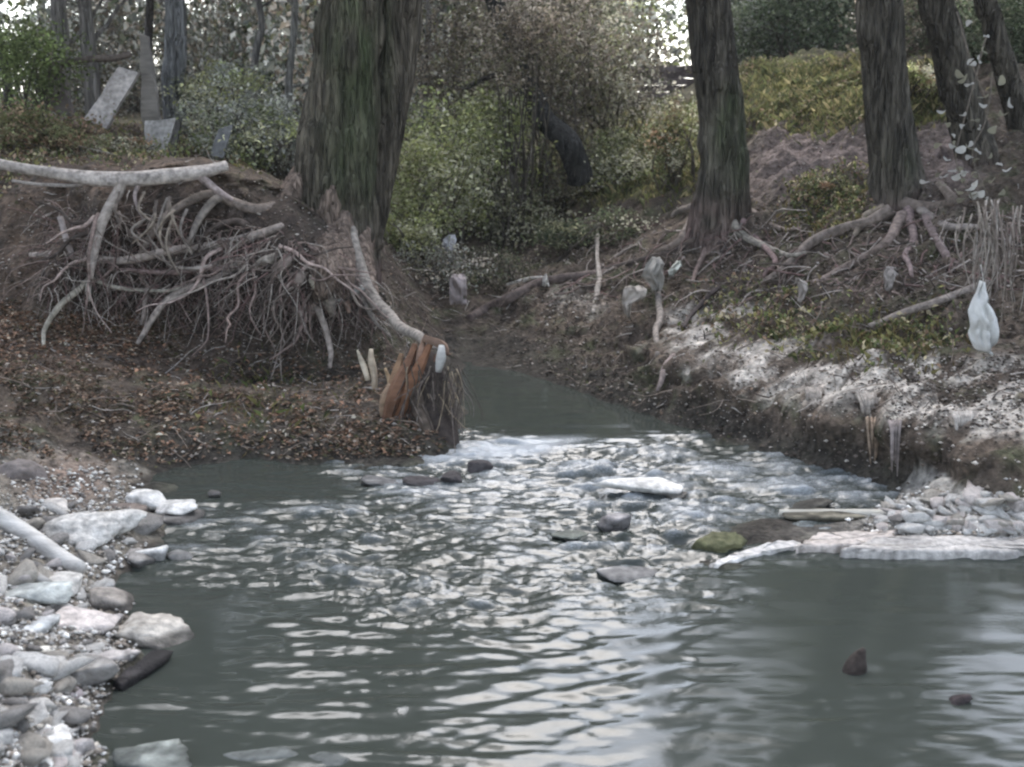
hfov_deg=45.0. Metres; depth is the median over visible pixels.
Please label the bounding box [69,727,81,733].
cobble
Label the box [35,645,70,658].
rock
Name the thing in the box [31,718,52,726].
cobble
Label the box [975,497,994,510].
cobble
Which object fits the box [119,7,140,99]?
woodland tree
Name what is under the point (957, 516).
cobble
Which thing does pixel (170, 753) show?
rock
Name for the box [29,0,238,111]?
tree
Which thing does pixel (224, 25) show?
woodland shrub
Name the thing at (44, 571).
cobble
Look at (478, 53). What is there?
woodland shrub
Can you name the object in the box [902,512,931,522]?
cobble
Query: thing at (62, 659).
cobble
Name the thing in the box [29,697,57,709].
cobble
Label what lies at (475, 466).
rock
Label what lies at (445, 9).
woodland tree
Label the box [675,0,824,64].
bush
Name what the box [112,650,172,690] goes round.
rock
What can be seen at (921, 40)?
bush
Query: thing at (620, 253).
stick
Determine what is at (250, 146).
undergrowth bush
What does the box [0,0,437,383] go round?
creekside tree
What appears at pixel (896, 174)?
bank tree
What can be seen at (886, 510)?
cobble
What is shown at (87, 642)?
cobble
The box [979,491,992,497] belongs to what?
cobble
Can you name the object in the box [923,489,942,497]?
cobble
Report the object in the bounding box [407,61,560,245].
bush
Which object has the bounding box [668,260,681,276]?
rag
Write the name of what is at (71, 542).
cobble
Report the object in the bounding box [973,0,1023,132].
bank tree
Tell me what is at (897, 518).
cobble
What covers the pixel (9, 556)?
cobble
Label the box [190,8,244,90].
woodland shrub
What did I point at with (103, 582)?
cobble
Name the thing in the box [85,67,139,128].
stone slab
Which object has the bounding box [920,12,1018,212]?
vine
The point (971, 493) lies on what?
cobble
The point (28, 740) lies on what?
cobble
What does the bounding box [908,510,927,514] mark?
cobble
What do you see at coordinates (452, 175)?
bush
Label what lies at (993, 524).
cobble
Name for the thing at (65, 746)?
cobble
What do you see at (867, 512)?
plank
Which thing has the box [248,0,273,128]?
woodland tree
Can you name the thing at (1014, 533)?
cobble
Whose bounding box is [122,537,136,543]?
cobble
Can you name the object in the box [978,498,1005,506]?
cobble
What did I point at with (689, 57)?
woodland shrub
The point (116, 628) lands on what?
cobble
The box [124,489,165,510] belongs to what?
rock
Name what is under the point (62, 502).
rock
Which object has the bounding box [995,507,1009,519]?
cobble
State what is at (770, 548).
stone ledge
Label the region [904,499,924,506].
cobble
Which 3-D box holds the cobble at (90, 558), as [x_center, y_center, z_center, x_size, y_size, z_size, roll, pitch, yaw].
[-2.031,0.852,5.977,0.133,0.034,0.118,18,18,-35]
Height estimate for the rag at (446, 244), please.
0.285 m
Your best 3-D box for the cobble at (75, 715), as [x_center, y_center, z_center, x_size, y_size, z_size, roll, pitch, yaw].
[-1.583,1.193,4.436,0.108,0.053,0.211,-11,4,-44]
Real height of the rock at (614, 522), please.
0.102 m
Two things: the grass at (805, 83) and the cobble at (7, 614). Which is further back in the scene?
the grass at (805, 83)
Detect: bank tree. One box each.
[526,0,854,324]
[726,0,1023,308]
[917,0,999,168]
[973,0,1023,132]
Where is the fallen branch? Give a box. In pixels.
[0,159,233,279]
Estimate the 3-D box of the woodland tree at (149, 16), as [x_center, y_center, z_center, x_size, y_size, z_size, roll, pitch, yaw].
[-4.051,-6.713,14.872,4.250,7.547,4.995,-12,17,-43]
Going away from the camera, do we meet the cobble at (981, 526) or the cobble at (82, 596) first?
the cobble at (82, 596)
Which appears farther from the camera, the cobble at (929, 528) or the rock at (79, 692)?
the cobble at (929, 528)
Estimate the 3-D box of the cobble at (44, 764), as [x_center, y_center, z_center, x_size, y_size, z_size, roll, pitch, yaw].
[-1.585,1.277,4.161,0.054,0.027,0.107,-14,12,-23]
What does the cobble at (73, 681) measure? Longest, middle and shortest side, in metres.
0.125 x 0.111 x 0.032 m
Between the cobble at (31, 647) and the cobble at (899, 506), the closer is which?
the cobble at (31, 647)
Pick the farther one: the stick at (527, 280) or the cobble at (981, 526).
the stick at (527, 280)
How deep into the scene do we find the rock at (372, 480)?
7.41 m
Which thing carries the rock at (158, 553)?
on the water
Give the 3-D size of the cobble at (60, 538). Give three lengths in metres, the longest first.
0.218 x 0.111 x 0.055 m
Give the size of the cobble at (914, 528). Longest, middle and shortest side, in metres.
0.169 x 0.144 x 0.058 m
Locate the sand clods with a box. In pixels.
[541,294,1023,427]
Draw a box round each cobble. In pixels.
[0,549,4,555]
[0,572,7,594]
[0,606,15,625]
[0,643,19,655]
[0,655,23,676]
[0,659,13,682]
[0,664,6,674]
[0,676,44,696]
[0,697,29,705]
[0,702,37,729]
[0,728,13,744]
[0,743,4,752]
[2,613,17,625]
[4,553,15,561]
[5,630,17,640]
[7,558,38,584]
[13,651,59,677]
[14,719,28,733]
[15,505,38,513]
[16,606,34,621]
[17,732,46,750]
[18,575,31,581]
[20,547,35,559]
[20,736,53,766]
[26,517,45,529]
[26,643,42,651]
[27,695,37,700]
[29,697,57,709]
[29,698,48,725]
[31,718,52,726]
[32,560,45,566]
[36,572,51,582]
[36,727,54,735]
[37,564,53,577]
[38,761,49,766]
[39,649,69,659]
[40,501,66,515]
[40,609,53,615]
[41,516,58,521]
[42,606,51,612]
[46,558,61,568]
[47,602,72,611]
[48,632,56,641]
[49,532,68,544]
[49,706,61,716]
[50,748,83,761]
[51,655,66,664]
[51,710,68,726]
[52,656,96,681]
[52,677,70,693]
[52,739,73,754]
[58,705,90,725]
[65,675,76,693]
[67,501,76,508]
[68,540,76,545]
[68,755,80,766]
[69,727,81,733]
[70,652,90,658]
[73,738,94,752]
[74,538,96,550]
[75,587,86,600]
[75,602,88,608]
[77,549,105,565]
[78,639,93,645]
[85,641,108,652]
[90,577,113,587]
[103,548,115,561]
[104,579,114,586]
[107,623,118,631]
[114,613,122,624]
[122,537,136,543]
[132,513,163,534]
[875,515,890,522]
[875,522,888,530]
[878,507,896,512]
[881,501,897,509]
[884,495,893,502]
[887,510,895,515]
[888,514,903,522]
[891,503,906,509]
[895,522,925,534]
[900,510,914,522]
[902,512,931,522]
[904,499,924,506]
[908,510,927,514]
[915,506,933,514]
[919,498,945,503]
[919,520,944,526]
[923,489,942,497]
[924,524,935,531]
[930,496,944,508]
[931,515,947,525]
[937,505,953,515]
[943,525,951,529]
[944,493,957,502]
[946,520,964,525]
[950,506,958,513]
[950,512,964,518]
[951,495,960,503]
[952,525,962,531]
[955,497,974,506]
[956,506,971,512]
[962,521,976,534]
[963,480,979,504]
[964,520,978,531]
[965,515,979,520]
[970,506,999,516]
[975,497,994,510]
[976,522,998,536]
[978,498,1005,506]
[978,515,996,521]
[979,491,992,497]
[984,520,1014,532]
[991,518,1012,526]
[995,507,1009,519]
[998,493,1022,501]
[1002,528,1017,536]
[1006,492,1018,502]
[1007,502,1023,510]
[1009,511,1023,518]
[1012,520,1023,530]
[1013,498,1023,504]
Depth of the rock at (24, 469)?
6.91 m
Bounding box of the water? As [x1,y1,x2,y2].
[91,362,1023,766]
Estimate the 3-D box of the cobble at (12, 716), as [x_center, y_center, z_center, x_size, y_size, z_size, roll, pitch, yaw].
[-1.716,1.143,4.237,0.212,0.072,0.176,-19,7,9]
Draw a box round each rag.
[443,234,456,261]
[449,274,466,304]
[542,274,548,286]
[622,285,646,317]
[641,257,664,290]
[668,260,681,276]
[795,277,807,302]
[883,266,897,291]
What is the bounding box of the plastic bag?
[968,280,998,354]
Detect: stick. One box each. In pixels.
[506,276,542,285]
[578,231,655,282]
[591,223,601,313]
[653,266,663,356]
[655,353,675,391]
[680,285,720,328]
[868,279,989,328]
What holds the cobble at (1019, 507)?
on the gravel
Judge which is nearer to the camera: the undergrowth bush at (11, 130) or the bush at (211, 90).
the undergrowth bush at (11, 130)
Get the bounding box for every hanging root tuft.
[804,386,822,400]
[855,392,880,416]
[866,416,878,464]
[887,419,901,476]
[951,410,978,429]
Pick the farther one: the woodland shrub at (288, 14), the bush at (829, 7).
the woodland shrub at (288, 14)
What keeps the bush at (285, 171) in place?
on the ground at (956, 475)
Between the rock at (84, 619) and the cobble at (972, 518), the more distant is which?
the cobble at (972, 518)
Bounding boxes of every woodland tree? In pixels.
[0,0,37,103]
[0,24,13,109]
[1,0,46,21]
[27,0,208,64]
[50,0,102,119]
[77,0,126,123]
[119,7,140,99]
[144,0,153,51]
[161,0,188,134]
[228,0,319,43]
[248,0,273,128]
[264,0,489,129]
[285,0,453,152]
[418,0,493,220]
[422,0,544,156]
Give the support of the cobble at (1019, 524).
on the gravel
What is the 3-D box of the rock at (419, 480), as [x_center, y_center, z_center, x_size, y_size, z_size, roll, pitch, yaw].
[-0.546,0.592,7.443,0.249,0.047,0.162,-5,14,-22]
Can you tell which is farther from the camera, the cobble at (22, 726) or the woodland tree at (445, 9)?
the woodland tree at (445, 9)
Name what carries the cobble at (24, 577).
on the gravel
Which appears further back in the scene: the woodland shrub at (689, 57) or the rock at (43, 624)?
the woodland shrub at (689, 57)
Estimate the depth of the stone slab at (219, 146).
12.22 m
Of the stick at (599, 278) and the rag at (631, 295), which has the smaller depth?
the rag at (631, 295)
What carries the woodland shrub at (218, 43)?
on the ground at (956, 475)
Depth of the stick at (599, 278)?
12.09 m
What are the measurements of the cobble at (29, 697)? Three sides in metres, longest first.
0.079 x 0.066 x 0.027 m
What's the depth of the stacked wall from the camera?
18.43 m
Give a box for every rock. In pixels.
[0,459,47,480]
[5,581,73,604]
[10,614,59,634]
[33,674,51,693]
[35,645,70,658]
[35,757,53,766]
[41,509,147,546]
[44,498,67,509]
[46,723,72,743]
[49,571,82,596]
[52,749,83,766]
[56,606,119,633]
[67,653,119,686]
[71,686,82,699]
[87,723,96,730]
[88,587,133,611]
[100,649,140,662]
[109,503,147,511]
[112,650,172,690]
[112,738,191,766]
[115,612,193,648]
[123,545,167,560]
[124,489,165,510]
[125,547,154,567]
[154,499,196,515]
[164,509,205,525]
[167,549,192,559]
[207,490,221,496]
[223,747,297,760]
[309,752,348,765]
[361,474,399,485]
[402,475,440,485]
[440,470,461,482]
[467,460,493,472]
[551,530,587,540]
[591,477,682,494]
[596,513,631,531]
[596,566,658,582]
[666,491,687,498]
[691,531,747,552]
[781,508,871,521]
[788,498,832,508]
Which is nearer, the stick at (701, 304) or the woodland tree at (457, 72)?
the stick at (701, 304)
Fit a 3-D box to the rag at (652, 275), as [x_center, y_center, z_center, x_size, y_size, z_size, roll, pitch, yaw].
[1.245,-0.972,10.972,0.189,0.300,0.211,-7,15,-30]
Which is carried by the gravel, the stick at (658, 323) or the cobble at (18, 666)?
the cobble at (18, 666)
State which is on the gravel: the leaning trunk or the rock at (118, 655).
the rock at (118, 655)
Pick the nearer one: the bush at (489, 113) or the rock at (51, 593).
the rock at (51, 593)
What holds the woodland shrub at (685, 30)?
on the ground at (956, 475)
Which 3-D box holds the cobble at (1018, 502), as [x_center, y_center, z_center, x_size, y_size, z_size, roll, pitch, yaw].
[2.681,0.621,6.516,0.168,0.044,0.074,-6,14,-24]
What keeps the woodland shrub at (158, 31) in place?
on the ground at (956, 475)
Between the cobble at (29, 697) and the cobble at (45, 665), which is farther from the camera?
the cobble at (45, 665)
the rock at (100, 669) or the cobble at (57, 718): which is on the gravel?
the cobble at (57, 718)
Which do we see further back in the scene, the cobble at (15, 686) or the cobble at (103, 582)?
the cobble at (103, 582)
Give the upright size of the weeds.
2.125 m
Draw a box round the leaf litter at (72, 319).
[0,113,1023,492]
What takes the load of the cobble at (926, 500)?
on the gravel
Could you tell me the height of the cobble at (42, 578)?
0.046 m
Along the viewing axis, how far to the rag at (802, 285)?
9.57 m
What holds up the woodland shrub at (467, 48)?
on the ground at (956, 475)
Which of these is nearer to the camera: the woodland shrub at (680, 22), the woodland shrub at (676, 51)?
the woodland shrub at (676, 51)
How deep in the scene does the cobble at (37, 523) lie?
6.18 m
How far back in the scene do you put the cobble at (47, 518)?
6.30 m
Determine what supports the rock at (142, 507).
on the gravel
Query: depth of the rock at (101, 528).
6.21 m
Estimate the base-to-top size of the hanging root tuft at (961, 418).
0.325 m
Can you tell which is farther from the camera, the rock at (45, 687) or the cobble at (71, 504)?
the cobble at (71, 504)
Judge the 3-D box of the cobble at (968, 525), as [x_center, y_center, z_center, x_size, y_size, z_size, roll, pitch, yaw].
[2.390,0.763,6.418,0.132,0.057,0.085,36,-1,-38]
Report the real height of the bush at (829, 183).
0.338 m
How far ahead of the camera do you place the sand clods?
7.64 m
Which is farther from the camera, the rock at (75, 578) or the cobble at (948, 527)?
the cobble at (948, 527)
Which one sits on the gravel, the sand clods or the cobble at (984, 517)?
the cobble at (984, 517)
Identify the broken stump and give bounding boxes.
[356,335,483,452]
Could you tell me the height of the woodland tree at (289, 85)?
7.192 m
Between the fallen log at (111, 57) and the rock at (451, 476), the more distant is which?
the fallen log at (111, 57)
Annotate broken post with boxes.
[45,59,74,112]
[140,34,161,123]
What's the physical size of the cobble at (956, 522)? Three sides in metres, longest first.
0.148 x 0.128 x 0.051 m
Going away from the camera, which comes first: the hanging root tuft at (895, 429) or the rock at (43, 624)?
the rock at (43, 624)
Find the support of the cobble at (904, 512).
on the gravel
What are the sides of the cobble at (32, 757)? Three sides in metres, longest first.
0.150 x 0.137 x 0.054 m
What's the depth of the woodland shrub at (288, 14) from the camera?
24.97 m
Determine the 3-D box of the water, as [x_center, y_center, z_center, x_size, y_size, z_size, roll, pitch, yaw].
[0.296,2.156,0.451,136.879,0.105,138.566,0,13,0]
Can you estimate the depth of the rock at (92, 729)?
4.47 m
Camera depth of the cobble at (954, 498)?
6.68 m
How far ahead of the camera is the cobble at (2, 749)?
4.05 m
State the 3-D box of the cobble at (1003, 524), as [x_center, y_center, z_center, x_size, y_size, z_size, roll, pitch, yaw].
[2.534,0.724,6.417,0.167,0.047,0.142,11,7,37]
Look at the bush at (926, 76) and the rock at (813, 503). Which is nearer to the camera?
the rock at (813, 503)
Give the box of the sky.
[0,0,692,92]
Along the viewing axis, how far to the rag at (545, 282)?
12.03 m
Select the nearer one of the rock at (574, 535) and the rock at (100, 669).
the rock at (100, 669)
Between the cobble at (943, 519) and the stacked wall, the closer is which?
the cobble at (943, 519)
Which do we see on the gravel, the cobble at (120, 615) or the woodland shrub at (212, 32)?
the cobble at (120, 615)
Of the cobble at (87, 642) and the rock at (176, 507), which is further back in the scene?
the rock at (176, 507)
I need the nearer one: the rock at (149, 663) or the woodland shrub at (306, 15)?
the rock at (149, 663)
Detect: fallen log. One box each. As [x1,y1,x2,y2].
[45,113,101,136]
[59,51,131,66]
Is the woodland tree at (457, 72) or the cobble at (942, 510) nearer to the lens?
the cobble at (942, 510)
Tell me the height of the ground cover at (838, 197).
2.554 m
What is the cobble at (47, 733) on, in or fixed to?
on the gravel
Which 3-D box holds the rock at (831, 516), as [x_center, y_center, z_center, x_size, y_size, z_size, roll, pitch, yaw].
[1.725,0.734,6.778,0.518,0.064,0.185,0,13,0]
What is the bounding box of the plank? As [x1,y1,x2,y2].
[779,509,887,516]
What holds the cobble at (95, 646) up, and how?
on the ground at (956, 475)
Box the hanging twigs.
[955,199,1023,331]
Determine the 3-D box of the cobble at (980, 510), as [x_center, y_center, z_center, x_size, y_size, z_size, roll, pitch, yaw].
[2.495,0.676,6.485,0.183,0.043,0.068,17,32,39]
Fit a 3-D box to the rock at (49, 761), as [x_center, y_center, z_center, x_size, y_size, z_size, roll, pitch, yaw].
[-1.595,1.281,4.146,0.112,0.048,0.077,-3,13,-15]
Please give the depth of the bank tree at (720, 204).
11.30 m
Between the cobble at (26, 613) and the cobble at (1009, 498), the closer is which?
the cobble at (26, 613)
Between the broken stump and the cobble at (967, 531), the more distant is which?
the broken stump
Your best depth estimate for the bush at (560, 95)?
14.60 m
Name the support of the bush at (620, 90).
on the ground at (956, 475)
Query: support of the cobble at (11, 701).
on the ground at (956, 475)
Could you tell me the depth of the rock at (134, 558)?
6.09 m
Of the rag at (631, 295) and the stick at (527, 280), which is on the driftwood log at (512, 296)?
the stick at (527, 280)
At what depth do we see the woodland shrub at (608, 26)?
26.40 m
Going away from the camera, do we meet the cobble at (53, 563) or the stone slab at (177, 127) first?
the cobble at (53, 563)
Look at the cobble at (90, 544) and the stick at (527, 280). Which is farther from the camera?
the stick at (527, 280)
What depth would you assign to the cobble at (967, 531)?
6.38 m
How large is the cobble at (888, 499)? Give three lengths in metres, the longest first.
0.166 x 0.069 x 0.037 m
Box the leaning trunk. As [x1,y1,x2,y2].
[462,0,592,186]
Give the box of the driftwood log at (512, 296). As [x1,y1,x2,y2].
[466,269,607,321]
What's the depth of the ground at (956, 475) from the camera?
9.59 m
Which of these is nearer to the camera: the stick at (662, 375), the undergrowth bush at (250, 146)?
the stick at (662, 375)
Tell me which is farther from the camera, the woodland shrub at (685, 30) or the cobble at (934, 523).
the woodland shrub at (685, 30)
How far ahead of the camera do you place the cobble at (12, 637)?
4.82 m
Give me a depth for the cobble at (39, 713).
4.33 m
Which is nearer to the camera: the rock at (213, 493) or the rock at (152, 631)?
the rock at (152, 631)
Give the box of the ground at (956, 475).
[0,39,1023,766]
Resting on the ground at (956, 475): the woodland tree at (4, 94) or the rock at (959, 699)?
the woodland tree at (4, 94)
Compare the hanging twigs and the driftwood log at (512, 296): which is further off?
the driftwood log at (512, 296)
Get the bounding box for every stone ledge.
[708,540,800,567]
[796,530,897,553]
[840,534,1023,559]
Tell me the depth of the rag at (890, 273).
9.24 m
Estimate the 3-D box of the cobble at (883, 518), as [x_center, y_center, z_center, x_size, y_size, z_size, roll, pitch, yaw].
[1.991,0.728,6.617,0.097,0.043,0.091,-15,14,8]
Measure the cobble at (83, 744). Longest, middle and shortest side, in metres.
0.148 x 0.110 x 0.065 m
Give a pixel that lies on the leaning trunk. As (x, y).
(570, 148)
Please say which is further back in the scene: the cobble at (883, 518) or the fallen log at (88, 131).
the fallen log at (88, 131)
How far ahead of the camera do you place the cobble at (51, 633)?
5.03 m
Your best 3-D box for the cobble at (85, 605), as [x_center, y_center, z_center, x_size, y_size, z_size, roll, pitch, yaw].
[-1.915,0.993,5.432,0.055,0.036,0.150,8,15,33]
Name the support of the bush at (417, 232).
on the ground at (956, 475)
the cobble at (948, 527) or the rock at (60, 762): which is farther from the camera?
the cobble at (948, 527)
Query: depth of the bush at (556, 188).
14.66 m
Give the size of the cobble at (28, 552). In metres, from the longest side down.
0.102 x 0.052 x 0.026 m
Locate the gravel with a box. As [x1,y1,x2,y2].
[0,458,1023,766]
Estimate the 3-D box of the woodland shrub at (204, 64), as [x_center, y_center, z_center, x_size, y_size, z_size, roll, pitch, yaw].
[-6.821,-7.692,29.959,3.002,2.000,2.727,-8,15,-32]
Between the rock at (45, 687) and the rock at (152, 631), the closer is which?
the rock at (45, 687)
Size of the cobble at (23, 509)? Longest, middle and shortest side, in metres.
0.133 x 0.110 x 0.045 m
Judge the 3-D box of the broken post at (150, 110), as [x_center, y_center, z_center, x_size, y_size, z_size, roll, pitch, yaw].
[-3.767,-3.165,12.865,0.208,0.917,0.126,0,13,0]
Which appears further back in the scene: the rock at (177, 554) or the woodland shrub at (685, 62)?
the woodland shrub at (685, 62)
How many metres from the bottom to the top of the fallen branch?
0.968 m
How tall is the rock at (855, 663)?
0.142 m
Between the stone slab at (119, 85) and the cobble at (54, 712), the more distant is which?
the stone slab at (119, 85)
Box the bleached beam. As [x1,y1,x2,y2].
[0,507,86,573]
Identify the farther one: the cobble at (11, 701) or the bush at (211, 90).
the bush at (211, 90)
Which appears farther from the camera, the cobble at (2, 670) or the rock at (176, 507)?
the rock at (176, 507)
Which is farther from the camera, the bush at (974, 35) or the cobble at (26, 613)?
the bush at (974, 35)
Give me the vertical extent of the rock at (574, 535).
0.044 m
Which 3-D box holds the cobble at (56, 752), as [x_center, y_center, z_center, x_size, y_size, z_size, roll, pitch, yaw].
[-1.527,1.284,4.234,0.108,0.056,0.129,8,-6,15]
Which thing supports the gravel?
on the ground at (956, 475)
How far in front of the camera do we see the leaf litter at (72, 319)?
8.98 m
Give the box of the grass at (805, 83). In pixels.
[548,51,989,218]
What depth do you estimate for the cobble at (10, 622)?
4.98 m
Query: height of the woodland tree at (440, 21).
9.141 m
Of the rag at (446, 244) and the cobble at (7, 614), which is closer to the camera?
the cobble at (7, 614)
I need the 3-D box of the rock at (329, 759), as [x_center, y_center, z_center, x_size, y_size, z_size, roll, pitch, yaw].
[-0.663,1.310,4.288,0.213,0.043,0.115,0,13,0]
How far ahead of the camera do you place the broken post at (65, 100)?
12.96 m
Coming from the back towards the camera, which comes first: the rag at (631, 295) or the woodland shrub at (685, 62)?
the woodland shrub at (685, 62)
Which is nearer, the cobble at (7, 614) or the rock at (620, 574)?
the cobble at (7, 614)
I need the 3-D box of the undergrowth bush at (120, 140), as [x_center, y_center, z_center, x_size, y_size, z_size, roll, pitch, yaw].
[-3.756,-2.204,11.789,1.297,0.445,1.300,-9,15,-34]
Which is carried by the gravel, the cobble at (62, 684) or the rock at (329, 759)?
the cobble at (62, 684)
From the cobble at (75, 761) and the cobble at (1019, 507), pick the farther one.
the cobble at (1019, 507)
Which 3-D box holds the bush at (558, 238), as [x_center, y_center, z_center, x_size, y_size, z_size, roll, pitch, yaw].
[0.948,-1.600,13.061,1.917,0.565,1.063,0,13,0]
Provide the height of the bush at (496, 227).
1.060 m
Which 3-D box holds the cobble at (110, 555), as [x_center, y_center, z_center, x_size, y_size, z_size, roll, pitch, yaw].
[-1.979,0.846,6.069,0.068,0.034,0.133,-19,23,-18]
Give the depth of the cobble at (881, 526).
6.48 m
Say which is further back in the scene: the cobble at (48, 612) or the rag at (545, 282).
the rag at (545, 282)
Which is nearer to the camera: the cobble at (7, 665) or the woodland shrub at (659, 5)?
the cobble at (7, 665)
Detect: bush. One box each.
[0,4,115,132]
[0,97,126,155]
[39,129,203,157]
[159,89,301,176]
[160,53,297,145]
[235,64,301,179]
[384,200,485,256]
[386,79,518,255]
[392,238,506,298]
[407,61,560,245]
[410,0,556,229]
[422,0,687,177]
[433,232,547,296]
[436,0,644,213]
[448,163,580,256]
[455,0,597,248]
[482,124,621,217]
[511,204,666,257]
[538,0,686,172]
[561,119,663,191]
[638,0,914,63]
[638,72,698,198]
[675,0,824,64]
[800,170,859,196]
[833,0,974,56]
[908,57,940,101]
[922,0,1023,62]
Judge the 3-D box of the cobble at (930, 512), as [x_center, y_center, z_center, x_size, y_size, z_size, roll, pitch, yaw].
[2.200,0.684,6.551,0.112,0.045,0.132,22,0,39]
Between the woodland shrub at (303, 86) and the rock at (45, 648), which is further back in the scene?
the woodland shrub at (303, 86)
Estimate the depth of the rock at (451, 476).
7.43 m
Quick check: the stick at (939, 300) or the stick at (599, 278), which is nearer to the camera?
the stick at (939, 300)
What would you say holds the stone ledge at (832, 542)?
on the ground at (956, 475)
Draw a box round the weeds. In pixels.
[0,117,984,455]
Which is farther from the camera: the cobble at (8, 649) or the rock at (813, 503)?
the rock at (813, 503)
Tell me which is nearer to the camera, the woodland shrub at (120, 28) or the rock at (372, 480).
the rock at (372, 480)
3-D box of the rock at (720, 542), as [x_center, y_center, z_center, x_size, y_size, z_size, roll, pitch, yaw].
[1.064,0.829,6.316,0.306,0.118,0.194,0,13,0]
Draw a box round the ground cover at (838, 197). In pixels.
[0,51,969,373]
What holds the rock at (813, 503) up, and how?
on the ground at (956, 475)
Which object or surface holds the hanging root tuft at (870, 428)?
on the ground at (956, 475)
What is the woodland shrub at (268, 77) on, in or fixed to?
on the ground at (956, 475)
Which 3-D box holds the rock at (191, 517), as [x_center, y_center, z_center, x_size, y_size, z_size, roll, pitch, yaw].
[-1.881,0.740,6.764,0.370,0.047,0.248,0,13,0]
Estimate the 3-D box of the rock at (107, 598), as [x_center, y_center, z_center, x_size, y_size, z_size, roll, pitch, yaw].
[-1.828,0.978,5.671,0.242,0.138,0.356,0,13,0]
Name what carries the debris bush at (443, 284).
on the ground at (956, 475)
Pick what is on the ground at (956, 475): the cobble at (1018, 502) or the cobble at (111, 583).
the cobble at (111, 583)
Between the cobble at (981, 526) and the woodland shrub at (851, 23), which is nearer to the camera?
the cobble at (981, 526)
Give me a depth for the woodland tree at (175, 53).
14.01 m
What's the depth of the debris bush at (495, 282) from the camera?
12.55 m
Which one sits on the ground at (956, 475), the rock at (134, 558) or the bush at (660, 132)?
the bush at (660, 132)
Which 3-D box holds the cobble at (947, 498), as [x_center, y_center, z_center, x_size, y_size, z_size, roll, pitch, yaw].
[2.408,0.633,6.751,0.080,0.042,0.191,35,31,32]
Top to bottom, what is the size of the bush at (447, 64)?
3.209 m
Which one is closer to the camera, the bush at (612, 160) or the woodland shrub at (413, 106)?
the bush at (612, 160)
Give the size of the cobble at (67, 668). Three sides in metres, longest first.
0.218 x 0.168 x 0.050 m
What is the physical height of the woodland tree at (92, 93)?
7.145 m
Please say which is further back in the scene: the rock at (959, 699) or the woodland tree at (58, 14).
the woodland tree at (58, 14)
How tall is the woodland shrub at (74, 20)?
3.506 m
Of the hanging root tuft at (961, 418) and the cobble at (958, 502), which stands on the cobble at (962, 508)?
the cobble at (958, 502)
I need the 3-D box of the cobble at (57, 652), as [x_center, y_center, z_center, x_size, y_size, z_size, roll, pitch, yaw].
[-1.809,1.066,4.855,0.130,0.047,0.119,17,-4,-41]
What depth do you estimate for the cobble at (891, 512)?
6.61 m
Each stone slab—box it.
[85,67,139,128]
[144,118,175,155]
[167,120,181,156]
[211,124,233,157]
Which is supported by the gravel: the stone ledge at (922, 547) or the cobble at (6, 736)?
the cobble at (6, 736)
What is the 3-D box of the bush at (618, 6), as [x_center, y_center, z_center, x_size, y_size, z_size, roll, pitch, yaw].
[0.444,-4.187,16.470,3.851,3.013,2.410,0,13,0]
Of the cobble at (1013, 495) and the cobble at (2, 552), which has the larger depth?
the cobble at (1013, 495)
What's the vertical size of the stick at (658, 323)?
0.505 m
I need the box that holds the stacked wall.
[627,65,693,105]
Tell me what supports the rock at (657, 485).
on the water
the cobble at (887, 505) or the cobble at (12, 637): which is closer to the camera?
the cobble at (12, 637)
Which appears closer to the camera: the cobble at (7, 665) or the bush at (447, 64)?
the cobble at (7, 665)
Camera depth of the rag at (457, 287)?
11.85 m
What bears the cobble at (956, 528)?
on the gravel
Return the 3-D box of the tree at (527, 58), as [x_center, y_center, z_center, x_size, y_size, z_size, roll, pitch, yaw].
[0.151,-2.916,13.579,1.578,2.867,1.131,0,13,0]
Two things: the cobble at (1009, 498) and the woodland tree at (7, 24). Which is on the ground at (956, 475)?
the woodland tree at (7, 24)
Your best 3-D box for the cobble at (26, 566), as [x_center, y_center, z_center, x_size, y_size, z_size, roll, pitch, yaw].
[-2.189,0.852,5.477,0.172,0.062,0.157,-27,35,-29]
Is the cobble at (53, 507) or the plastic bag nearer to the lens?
the cobble at (53, 507)
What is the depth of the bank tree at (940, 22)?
10.87 m
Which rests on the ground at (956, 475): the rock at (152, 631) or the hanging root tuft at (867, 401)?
the hanging root tuft at (867, 401)
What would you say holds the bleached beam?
on the ground at (956, 475)
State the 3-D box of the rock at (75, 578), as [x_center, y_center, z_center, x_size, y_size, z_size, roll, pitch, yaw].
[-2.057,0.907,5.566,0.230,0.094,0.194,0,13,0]
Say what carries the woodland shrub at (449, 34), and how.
on the ground at (956, 475)
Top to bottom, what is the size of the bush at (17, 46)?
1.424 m
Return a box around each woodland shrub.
[0,0,47,101]
[1,0,75,97]
[14,0,164,109]
[21,0,121,85]
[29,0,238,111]
[31,22,159,116]
[125,0,216,96]
[140,0,313,98]
[155,0,297,116]
[184,32,262,99]
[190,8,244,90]
[192,0,314,112]
[219,0,464,123]
[225,0,476,155]
[277,67,308,107]
[403,12,479,146]
[408,0,501,117]
[422,2,536,98]
[431,3,642,126]
[445,2,647,99]
[489,0,689,119]
[617,0,681,79]
[656,0,913,60]
[667,2,688,65]
[673,0,765,61]
[673,8,733,64]
[796,0,918,51]
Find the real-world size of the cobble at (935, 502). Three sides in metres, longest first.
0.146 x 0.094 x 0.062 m
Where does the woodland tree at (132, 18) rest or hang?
on the ground at (956, 475)

